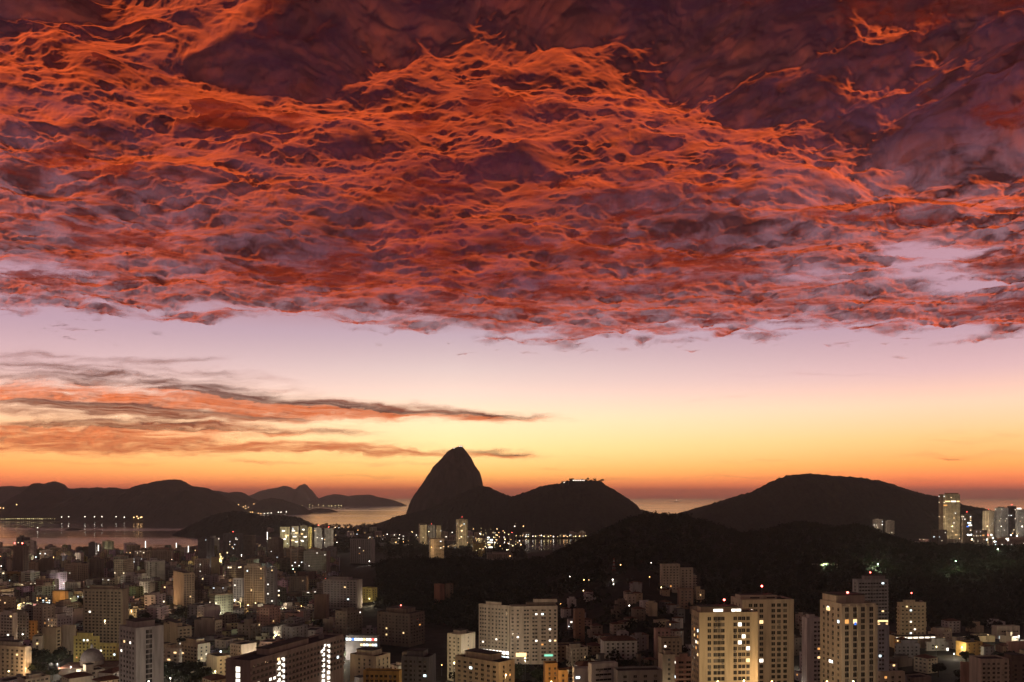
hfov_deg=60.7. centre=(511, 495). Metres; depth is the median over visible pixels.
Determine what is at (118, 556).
apartment building
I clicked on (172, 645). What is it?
apartment building
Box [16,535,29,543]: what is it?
apartment building
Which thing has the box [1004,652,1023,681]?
apartment building
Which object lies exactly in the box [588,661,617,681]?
building
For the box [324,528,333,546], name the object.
apartment tower
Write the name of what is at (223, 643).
apartment building
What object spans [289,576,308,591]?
apartment building
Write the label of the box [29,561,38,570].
apartment building
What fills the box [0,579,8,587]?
apartment building
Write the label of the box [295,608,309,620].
apartment building
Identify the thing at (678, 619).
house
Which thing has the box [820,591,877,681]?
apartment tower
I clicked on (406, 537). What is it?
apartment building
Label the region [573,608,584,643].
apartment building
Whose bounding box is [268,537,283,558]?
apartment building
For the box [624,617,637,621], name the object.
house
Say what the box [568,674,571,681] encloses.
house
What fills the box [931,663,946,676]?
tree
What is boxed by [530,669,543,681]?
tree
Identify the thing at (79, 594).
apartment building
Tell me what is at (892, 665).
house
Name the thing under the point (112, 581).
apartment building
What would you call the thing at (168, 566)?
apartment building
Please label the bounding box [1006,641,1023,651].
apartment building
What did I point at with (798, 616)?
house
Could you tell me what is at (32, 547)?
apartment building
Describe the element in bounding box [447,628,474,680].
apartment building
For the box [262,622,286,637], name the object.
apartment building
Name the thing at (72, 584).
apartment building
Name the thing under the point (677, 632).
house
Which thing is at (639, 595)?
house
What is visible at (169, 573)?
apartment building
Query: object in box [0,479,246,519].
bay hills
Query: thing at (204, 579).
apartment building
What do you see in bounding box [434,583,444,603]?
apartment building
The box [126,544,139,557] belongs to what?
apartment building
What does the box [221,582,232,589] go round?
apartment building
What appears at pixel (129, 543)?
apartment building
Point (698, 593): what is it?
house
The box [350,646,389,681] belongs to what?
building
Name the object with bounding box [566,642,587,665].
apartment building
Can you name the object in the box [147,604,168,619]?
apartment building
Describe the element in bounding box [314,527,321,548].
apartment tower
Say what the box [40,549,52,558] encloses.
apartment building
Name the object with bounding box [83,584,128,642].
apartment building
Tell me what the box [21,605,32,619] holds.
apartment building
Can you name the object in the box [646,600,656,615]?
house
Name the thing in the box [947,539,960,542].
apartment building
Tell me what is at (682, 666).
building
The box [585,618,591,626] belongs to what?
house
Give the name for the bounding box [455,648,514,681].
building
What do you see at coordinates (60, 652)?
tree
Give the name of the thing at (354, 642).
building
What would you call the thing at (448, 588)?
apartment building
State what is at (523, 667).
tree
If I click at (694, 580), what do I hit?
house
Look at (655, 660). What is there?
house
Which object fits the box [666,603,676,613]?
house
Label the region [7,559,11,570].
apartment building
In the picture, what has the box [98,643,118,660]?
apartment building
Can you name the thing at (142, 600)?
apartment building
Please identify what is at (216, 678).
apartment building
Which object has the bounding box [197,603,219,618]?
apartment building
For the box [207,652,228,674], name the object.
building
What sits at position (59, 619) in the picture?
apartment building
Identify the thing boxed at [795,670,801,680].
house
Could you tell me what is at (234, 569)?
apartment building
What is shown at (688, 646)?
house
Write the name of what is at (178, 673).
tree
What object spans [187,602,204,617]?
apartment building
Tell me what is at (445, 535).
apartment building
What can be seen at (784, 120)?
cloud
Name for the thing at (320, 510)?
flat islet
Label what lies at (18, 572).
apartment building
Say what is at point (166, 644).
apartment building
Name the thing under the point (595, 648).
house
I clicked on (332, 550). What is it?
apartment building
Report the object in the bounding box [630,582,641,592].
house
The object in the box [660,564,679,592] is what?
apartment building
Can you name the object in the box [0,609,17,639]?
apartment building
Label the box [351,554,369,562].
window
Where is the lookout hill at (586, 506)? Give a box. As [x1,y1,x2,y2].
[504,480,651,532]
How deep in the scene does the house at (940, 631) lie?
859.98 m
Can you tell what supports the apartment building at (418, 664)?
on the ground
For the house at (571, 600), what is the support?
on the ground
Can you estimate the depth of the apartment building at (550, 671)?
560.49 m
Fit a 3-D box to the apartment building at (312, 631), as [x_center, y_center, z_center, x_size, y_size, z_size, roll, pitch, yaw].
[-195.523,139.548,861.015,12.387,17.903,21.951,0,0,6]
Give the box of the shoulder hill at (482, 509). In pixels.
[374,486,510,532]
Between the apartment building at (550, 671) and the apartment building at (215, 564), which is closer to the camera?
the apartment building at (550, 671)
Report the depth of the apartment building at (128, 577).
1343.89 m
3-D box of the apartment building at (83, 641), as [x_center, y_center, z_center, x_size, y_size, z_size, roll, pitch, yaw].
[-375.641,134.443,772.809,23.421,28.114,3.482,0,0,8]
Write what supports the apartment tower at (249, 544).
on the ground
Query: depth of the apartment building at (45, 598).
1172.61 m
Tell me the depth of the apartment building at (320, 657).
481.42 m
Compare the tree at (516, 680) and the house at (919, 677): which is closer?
the tree at (516, 680)
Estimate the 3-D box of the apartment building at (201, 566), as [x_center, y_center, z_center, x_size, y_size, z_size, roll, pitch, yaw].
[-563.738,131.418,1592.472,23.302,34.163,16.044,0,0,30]
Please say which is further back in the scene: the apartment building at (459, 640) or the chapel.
the chapel
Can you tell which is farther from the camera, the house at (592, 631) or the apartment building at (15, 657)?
the house at (592, 631)
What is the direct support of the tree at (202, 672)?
on the ground
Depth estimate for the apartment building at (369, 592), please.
1184.65 m
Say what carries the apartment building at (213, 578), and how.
on the ground
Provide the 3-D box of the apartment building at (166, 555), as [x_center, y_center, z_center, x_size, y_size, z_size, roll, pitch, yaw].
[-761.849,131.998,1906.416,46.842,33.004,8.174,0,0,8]
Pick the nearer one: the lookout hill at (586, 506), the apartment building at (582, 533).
the apartment building at (582, 533)
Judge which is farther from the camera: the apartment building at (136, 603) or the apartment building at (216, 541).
the apartment building at (216, 541)
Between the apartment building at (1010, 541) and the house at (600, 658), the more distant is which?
the apartment building at (1010, 541)
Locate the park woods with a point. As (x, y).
(416, 547)
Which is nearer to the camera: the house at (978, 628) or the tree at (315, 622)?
the tree at (315, 622)
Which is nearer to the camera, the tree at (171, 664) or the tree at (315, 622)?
the tree at (171, 664)
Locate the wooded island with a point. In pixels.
(244, 523)
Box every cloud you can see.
[0,0,1023,354]
[0,352,948,459]
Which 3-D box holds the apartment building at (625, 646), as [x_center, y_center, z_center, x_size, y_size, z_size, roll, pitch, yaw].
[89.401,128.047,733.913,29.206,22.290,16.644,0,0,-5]
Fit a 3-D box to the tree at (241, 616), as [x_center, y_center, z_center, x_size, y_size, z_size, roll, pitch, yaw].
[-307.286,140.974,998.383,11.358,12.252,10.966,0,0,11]
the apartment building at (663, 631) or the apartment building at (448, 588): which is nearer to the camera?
the apartment building at (663, 631)
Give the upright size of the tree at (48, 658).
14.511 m
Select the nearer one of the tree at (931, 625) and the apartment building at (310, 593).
the tree at (931, 625)
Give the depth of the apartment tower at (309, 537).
2361.86 m
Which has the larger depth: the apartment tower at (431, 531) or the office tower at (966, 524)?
the apartment tower at (431, 531)
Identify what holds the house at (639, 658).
on the ground
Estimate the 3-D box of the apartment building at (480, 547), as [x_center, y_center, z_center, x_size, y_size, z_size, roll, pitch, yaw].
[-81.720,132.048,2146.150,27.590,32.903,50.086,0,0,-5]
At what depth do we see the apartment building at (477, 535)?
2844.38 m
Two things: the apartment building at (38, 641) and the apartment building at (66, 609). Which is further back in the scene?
the apartment building at (66, 609)
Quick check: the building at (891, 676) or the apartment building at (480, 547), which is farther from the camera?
the apartment building at (480, 547)
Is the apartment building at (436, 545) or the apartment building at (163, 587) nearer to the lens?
the apartment building at (163, 587)
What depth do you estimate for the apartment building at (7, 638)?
821.21 m
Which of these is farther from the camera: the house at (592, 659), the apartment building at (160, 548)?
the apartment building at (160, 548)
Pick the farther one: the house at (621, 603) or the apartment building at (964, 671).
the house at (621, 603)
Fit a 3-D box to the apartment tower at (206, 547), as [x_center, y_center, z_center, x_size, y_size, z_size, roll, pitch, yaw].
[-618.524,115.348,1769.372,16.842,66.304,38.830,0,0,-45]
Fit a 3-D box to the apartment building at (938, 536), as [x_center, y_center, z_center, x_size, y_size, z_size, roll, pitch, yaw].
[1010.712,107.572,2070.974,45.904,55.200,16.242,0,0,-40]
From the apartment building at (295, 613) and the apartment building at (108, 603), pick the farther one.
the apartment building at (295, 613)
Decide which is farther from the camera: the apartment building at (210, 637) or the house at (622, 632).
the apartment building at (210, 637)
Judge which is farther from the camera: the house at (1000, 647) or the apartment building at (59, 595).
the apartment building at (59, 595)
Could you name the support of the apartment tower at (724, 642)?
on the ground
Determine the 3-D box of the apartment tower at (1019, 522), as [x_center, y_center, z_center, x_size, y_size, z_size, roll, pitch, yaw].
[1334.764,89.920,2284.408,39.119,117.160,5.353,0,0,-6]
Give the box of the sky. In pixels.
[0,101,1023,497]
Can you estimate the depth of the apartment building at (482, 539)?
2394.74 m
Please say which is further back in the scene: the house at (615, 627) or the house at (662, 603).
the house at (662, 603)
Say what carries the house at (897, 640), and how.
on the ground
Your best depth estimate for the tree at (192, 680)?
640.15 m
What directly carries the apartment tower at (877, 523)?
on the ground
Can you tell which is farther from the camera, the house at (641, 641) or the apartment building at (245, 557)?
the apartment building at (245, 557)
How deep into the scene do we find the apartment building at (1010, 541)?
2052.37 m
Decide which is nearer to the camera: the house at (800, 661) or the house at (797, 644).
the house at (800, 661)
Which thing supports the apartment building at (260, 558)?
on the ground
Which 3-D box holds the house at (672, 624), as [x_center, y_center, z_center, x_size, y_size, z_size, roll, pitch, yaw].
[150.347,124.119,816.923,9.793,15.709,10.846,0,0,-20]
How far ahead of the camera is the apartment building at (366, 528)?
3413.74 m
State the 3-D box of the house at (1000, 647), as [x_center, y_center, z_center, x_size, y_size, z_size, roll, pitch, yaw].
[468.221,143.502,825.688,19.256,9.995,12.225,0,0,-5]
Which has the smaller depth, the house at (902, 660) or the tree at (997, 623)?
the house at (902, 660)
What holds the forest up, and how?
on the ground
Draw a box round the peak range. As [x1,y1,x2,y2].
[249,484,318,505]
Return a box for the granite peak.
[406,447,482,514]
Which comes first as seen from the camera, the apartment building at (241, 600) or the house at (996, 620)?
the house at (996, 620)
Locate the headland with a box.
[309,494,406,505]
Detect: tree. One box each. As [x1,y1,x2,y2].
[28,662,46,671]
[32,648,50,671]
[40,653,56,669]
[45,668,60,679]
[50,646,72,667]
[137,612,151,617]
[164,661,178,669]
[164,667,177,681]
[170,669,185,681]
[173,607,186,618]
[175,664,186,681]
[176,637,185,641]
[179,667,191,679]
[183,659,202,671]
[183,675,199,680]
[184,679,197,681]
[195,666,214,680]
[237,614,245,620]
[311,620,321,625]
[448,671,454,678]
[515,662,530,672]
[515,670,523,679]
[515,679,531,681]
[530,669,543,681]
[929,623,940,627]
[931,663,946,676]
[953,669,959,676]
[959,651,974,661]
[964,621,976,634]
[964,634,979,640]
[991,621,1002,624]
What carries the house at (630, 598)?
on the ground
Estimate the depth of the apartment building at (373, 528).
3415.62 m
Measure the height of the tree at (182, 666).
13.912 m
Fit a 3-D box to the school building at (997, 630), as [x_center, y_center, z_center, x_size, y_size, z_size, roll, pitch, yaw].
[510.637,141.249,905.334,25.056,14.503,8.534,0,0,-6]
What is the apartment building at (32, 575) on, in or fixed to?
on the ground
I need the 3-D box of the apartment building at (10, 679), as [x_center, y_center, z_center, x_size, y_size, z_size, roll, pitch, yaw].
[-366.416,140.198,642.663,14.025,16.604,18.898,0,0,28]
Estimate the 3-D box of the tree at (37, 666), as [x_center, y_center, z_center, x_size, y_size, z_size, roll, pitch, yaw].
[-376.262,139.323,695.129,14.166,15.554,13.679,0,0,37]
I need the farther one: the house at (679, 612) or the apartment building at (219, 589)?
the apartment building at (219, 589)
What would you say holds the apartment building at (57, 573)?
on the ground
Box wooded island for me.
[172,511,323,536]
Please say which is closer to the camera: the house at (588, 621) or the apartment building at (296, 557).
the house at (588, 621)
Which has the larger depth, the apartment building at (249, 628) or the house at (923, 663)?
the apartment building at (249, 628)
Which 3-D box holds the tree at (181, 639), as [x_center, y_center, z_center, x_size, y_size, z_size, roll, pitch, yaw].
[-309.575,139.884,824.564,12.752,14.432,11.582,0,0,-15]
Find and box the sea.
[0,498,1023,552]
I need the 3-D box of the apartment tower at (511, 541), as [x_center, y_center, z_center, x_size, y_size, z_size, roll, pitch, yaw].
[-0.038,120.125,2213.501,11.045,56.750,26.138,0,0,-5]
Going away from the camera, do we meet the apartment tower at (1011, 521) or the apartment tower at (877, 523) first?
the apartment tower at (1011, 521)
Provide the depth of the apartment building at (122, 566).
1420.96 m
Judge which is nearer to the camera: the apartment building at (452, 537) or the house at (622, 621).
the house at (622, 621)
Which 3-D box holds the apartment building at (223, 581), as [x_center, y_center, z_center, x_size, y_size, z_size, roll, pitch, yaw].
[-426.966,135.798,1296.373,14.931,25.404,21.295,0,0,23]
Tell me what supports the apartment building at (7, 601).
on the ground
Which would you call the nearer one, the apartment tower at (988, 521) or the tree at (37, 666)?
the tree at (37, 666)
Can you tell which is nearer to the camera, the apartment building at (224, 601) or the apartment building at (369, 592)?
the apartment building at (224, 601)
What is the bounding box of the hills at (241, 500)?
[0,486,258,508]
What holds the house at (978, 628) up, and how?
on the ground
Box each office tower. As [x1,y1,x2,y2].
[456,518,467,547]
[852,572,888,624]
[939,493,959,538]
[961,514,971,543]
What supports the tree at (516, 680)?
on the ground
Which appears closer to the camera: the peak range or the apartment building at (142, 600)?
the apartment building at (142, 600)
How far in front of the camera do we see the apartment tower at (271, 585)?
1151.67 m
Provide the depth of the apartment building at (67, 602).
1037.60 m
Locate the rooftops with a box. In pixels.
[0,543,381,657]
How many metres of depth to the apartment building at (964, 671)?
619.24 m
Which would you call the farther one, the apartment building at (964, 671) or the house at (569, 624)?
the house at (569, 624)
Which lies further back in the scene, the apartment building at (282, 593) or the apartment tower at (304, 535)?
the apartment tower at (304, 535)
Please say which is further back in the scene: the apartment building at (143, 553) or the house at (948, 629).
the apartment building at (143, 553)
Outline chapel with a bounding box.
[58,644,118,674]
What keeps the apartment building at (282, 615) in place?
on the ground
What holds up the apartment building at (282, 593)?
on the ground
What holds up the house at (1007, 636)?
on the ground
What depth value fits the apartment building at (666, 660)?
565.94 m
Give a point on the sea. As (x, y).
(159, 533)
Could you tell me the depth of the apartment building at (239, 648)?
719.42 m
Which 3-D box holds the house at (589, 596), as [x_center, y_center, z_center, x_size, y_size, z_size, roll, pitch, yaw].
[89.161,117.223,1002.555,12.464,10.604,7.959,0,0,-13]
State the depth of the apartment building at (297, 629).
837.00 m
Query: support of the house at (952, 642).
on the ground
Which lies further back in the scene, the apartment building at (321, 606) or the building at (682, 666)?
the apartment building at (321, 606)
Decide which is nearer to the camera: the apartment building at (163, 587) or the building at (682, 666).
the building at (682, 666)
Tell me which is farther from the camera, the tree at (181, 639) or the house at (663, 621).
the house at (663, 621)
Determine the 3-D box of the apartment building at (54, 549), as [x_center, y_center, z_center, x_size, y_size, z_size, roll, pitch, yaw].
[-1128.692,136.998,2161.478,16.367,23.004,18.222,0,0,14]
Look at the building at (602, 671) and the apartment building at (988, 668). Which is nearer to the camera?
the building at (602, 671)
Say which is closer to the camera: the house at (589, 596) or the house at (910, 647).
the house at (910, 647)
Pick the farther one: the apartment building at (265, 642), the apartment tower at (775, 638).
the apartment building at (265, 642)
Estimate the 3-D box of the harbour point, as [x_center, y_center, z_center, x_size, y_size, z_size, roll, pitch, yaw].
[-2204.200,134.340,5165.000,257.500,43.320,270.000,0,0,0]
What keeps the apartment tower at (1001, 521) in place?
on the ground
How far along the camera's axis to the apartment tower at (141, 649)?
547.52 m
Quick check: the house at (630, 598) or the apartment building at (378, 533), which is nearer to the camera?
the house at (630, 598)
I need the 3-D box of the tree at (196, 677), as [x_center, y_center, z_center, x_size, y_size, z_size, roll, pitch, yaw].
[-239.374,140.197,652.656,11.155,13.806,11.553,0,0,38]
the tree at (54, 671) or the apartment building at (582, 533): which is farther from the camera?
the apartment building at (582, 533)
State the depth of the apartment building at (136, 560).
1742.46 m
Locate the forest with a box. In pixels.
[370,510,1023,674]
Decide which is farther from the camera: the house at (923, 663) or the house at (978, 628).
the house at (978, 628)
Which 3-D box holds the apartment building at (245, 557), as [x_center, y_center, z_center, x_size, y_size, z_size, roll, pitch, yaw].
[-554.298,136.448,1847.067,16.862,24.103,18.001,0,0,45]
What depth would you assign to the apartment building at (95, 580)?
1303.78 m
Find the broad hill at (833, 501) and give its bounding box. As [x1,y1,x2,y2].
[677,473,994,538]
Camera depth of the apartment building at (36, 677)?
617.05 m
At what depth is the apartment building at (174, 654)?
746.36 m
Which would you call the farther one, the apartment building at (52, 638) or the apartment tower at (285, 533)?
the apartment tower at (285, 533)
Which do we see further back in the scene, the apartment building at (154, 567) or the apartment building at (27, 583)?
the apartment building at (154, 567)
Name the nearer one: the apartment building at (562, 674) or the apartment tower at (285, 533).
the apartment building at (562, 674)
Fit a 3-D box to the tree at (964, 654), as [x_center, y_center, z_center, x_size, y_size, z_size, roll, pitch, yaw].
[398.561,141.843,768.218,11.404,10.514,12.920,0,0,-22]
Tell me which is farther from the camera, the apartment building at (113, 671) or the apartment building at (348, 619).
the apartment building at (348, 619)
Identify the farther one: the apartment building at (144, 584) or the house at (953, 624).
the apartment building at (144, 584)
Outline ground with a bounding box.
[0,518,1023,681]
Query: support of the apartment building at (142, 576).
on the ground
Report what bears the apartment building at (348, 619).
on the ground
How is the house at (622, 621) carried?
on the ground
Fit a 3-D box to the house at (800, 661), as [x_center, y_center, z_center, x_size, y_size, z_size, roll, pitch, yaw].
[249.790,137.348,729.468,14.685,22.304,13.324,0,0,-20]
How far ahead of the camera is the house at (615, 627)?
819.06 m
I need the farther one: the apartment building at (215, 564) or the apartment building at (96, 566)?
the apartment building at (215, 564)
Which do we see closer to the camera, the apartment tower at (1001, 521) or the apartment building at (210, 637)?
the apartment building at (210, 637)
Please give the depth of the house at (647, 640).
758.36 m
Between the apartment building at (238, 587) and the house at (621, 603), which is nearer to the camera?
the house at (621, 603)
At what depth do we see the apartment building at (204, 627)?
904.98 m
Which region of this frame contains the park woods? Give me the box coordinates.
[299,523,527,557]
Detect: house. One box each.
[560,607,570,617]
[567,596,575,607]
[567,619,572,629]
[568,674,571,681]
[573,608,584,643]
[584,590,593,594]
[584,593,595,601]
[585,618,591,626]
[587,627,602,637]
[587,643,599,655]
[590,623,602,629]
[591,653,605,660]
[595,654,611,661]
[599,633,610,637]
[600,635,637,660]
[610,622,623,633]
[611,605,620,619]
[615,598,626,609]
[617,620,629,626]
[617,629,628,635]
[624,593,635,604]
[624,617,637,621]
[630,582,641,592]
[630,632,645,650]
[631,592,642,601]
[631,606,644,620]
[632,632,648,648]
[634,653,644,665]
[639,600,647,610]
[642,657,657,665]
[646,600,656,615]
[653,619,668,626]
[659,600,671,608]
[660,589,669,595]
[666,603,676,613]
[666,620,679,629]
[670,628,683,644]
[671,616,682,627]
[674,608,684,622]
[683,643,690,655]
[693,574,696,587]
[693,586,704,601]
[794,634,801,655]
[795,612,805,628]
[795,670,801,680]
[799,652,801,670]
[889,654,912,667]
[889,660,896,670]
[894,637,907,642]
[894,639,919,658]
[906,673,930,681]
[914,654,937,673]
[925,638,948,650]
[928,626,950,639]
[931,627,951,638]
[941,618,959,632]
[947,635,963,648]
[956,638,982,655]
[966,621,983,632]
[970,634,994,641]
[980,643,993,654]
[987,618,1004,626]
[995,643,1005,652]
[999,631,1018,642]
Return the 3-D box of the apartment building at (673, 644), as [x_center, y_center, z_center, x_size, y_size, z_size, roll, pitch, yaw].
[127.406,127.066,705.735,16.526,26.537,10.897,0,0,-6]
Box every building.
[0,547,9,553]
[0,567,4,580]
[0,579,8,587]
[0,585,13,591]
[0,592,13,596]
[0,595,15,611]
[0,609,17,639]
[0,636,21,640]
[0,640,31,677]
[0,673,23,681]
[2,608,26,612]
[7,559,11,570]
[7,570,21,580]
[15,581,35,586]
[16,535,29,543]
[17,672,49,681]
[18,609,28,639]
[21,569,39,582]
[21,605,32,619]
[23,540,35,557]
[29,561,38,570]
[29,620,37,640]
[32,634,43,651]
[33,602,54,633]
[35,595,52,602]
[36,576,52,585]
[36,582,54,595]
[38,558,53,571]
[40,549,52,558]
[42,569,66,589]
[42,626,60,653]
[49,547,60,555]
[49,612,71,626]
[53,590,67,602]
[55,599,77,607]
[55,605,72,624]
[61,624,75,654]
[62,671,92,681]
[65,562,87,580]
[65,581,80,589]
[73,607,82,624]
[74,590,82,599]
[74,632,99,661]
[76,663,104,678]
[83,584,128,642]
[86,577,101,586]
[88,541,96,557]
[89,557,103,578]
[91,675,118,681]
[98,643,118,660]
[98,666,118,676]
[102,540,113,553]
[102,578,117,586]
[114,554,127,558]
[114,558,132,577]
[121,571,137,587]
[124,542,135,552]
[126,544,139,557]
[130,600,139,606]
[133,556,146,569]
[134,549,150,559]
[134,573,149,583]
[135,569,144,573]
[136,580,153,593]
[140,594,145,607]
[145,559,164,579]
[145,591,165,609]
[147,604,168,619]
[151,549,172,563]
[152,547,168,549]
[161,581,172,591]
[164,620,191,645]
[164,642,178,648]
[164,643,178,659]
[164,647,181,663]
[165,563,173,582]
[167,567,186,580]
[179,636,209,662]
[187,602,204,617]
[194,558,209,575]
[194,617,221,637]
[195,580,200,589]
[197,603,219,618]
[198,574,209,585]
[202,674,225,681]
[204,635,225,640]
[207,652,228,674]
[208,573,223,585]
[209,591,232,614]
[210,536,218,552]
[211,557,219,573]
[212,585,226,593]
[215,579,232,585]
[215,637,236,648]
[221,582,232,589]
[225,561,246,577]
[226,633,344,681]
[230,641,255,657]
[233,578,243,600]
[233,597,243,606]
[238,618,260,639]
[243,554,254,559]
[246,558,258,563]
[248,603,263,612]
[251,556,262,561]
[257,604,279,626]
[259,639,279,645]
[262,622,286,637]
[267,527,273,532]
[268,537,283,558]
[277,586,286,600]
[279,557,289,570]
[280,602,298,609]
[280,609,291,613]
[280,612,287,618]
[282,622,307,639]
[284,616,304,624]
[285,610,302,618]
[286,546,295,556]
[287,591,301,595]
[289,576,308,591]
[290,546,305,571]
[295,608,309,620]
[297,571,315,578]
[302,590,316,600]
[303,549,329,572]
[308,627,322,636]
[314,594,328,618]
[317,581,322,593]
[323,546,336,556]
[323,576,361,608]
[323,615,334,629]
[335,606,362,636]
[346,634,379,659]
[347,531,353,537]
[350,538,374,563]
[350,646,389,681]
[354,675,362,681]
[362,587,376,602]
[363,668,401,681]
[364,526,368,533]
[367,533,372,538]
[369,526,376,533]
[375,531,381,537]
[377,605,424,646]
[390,661,400,668]
[401,648,435,681]
[404,535,409,540]
[429,538,443,557]
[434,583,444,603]
[442,531,447,540]
[445,583,452,600]
[447,539,453,543]
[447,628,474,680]
[449,535,455,540]
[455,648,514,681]
[468,535,475,544]
[473,542,484,556]
[474,532,481,540]
[478,538,485,545]
[479,600,510,657]
[486,533,492,551]
[487,551,512,559]
[510,598,557,664]
[523,532,530,536]
[544,661,557,681]
[557,668,567,681]
[558,642,574,662]
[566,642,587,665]
[574,661,598,666]
[579,530,585,536]
[588,661,617,681]
[654,627,669,658]
[658,636,681,655]
[658,648,675,681]
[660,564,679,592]
[675,652,690,681]
[677,588,692,608]
[680,567,692,587]
[802,613,819,681]
[878,622,888,670]
[878,671,904,681]
[931,529,946,544]
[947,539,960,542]
[960,661,968,681]
[969,655,1009,681]
[973,530,986,545]
[989,537,1023,545]
[992,625,1019,638]
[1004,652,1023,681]
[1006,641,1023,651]
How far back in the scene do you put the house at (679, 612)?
868.62 m
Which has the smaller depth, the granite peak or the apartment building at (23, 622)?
the apartment building at (23, 622)
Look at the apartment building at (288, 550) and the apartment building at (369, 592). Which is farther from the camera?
the apartment building at (288, 550)
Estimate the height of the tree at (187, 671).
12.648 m
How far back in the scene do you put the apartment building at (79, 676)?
621.33 m
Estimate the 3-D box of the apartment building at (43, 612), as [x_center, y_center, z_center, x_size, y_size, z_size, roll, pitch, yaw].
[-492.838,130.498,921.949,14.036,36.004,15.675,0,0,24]
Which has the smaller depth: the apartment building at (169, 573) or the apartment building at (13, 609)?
the apartment building at (13, 609)
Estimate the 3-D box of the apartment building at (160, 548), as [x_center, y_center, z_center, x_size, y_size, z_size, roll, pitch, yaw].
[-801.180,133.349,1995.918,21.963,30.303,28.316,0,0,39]
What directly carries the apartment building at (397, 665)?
on the ground
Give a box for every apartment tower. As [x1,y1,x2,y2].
[13,543,28,570]
[119,617,163,681]
[173,570,194,605]
[198,536,213,566]
[223,533,242,556]
[243,535,255,554]
[244,563,265,608]
[266,567,276,605]
[280,527,289,547]
[291,526,298,547]
[300,525,307,548]
[308,527,311,547]
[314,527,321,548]
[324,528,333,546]
[419,524,426,544]
[428,525,434,543]
[436,525,440,537]
[509,534,514,553]
[691,599,757,681]
[731,585,793,681]
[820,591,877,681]
[873,519,882,531]
[885,520,893,535]
[889,592,937,647]
[982,509,993,544]
[995,507,1007,537]
[1007,506,1015,536]
[1016,508,1023,536]
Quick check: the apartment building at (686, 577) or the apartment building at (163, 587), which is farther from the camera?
the apartment building at (163, 587)
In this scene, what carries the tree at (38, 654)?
on the ground
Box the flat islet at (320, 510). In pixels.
[310,508,336,511]
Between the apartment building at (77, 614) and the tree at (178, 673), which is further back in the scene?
the apartment building at (77, 614)
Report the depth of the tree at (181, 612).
994.87 m
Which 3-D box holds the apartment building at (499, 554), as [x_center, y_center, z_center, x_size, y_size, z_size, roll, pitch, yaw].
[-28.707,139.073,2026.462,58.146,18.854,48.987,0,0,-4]
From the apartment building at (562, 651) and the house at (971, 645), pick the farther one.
the house at (971, 645)
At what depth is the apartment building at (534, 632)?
714.44 m
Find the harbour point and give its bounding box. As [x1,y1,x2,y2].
[113,515,158,521]
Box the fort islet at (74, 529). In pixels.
[65,528,83,529]
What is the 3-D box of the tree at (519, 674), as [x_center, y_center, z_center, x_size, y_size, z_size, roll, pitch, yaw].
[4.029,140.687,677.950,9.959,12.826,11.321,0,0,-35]
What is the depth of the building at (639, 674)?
507.67 m
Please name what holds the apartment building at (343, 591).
on the ground
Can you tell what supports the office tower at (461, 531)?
on the ground
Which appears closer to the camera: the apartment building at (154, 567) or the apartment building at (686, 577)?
the apartment building at (686, 577)
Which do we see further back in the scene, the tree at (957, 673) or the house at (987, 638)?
the house at (987, 638)
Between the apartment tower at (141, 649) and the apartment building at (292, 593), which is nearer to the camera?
the apartment tower at (141, 649)
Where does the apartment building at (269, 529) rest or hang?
on the ground
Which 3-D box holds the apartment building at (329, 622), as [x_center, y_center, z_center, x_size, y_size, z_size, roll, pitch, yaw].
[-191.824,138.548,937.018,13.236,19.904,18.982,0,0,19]
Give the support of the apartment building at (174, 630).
on the ground
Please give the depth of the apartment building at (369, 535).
2974.42 m
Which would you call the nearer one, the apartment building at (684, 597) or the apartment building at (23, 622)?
the apartment building at (23, 622)
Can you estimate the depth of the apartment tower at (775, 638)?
492.09 m
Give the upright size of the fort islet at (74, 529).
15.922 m
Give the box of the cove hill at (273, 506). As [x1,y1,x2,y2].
[244,498,313,513]
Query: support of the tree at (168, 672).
on the ground
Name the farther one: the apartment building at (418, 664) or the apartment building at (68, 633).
the apartment building at (68, 633)
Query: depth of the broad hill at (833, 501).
3337.78 m
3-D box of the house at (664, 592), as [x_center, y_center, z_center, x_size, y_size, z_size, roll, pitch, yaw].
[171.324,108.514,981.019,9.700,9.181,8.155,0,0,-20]
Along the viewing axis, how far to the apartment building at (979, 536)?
2055.18 m

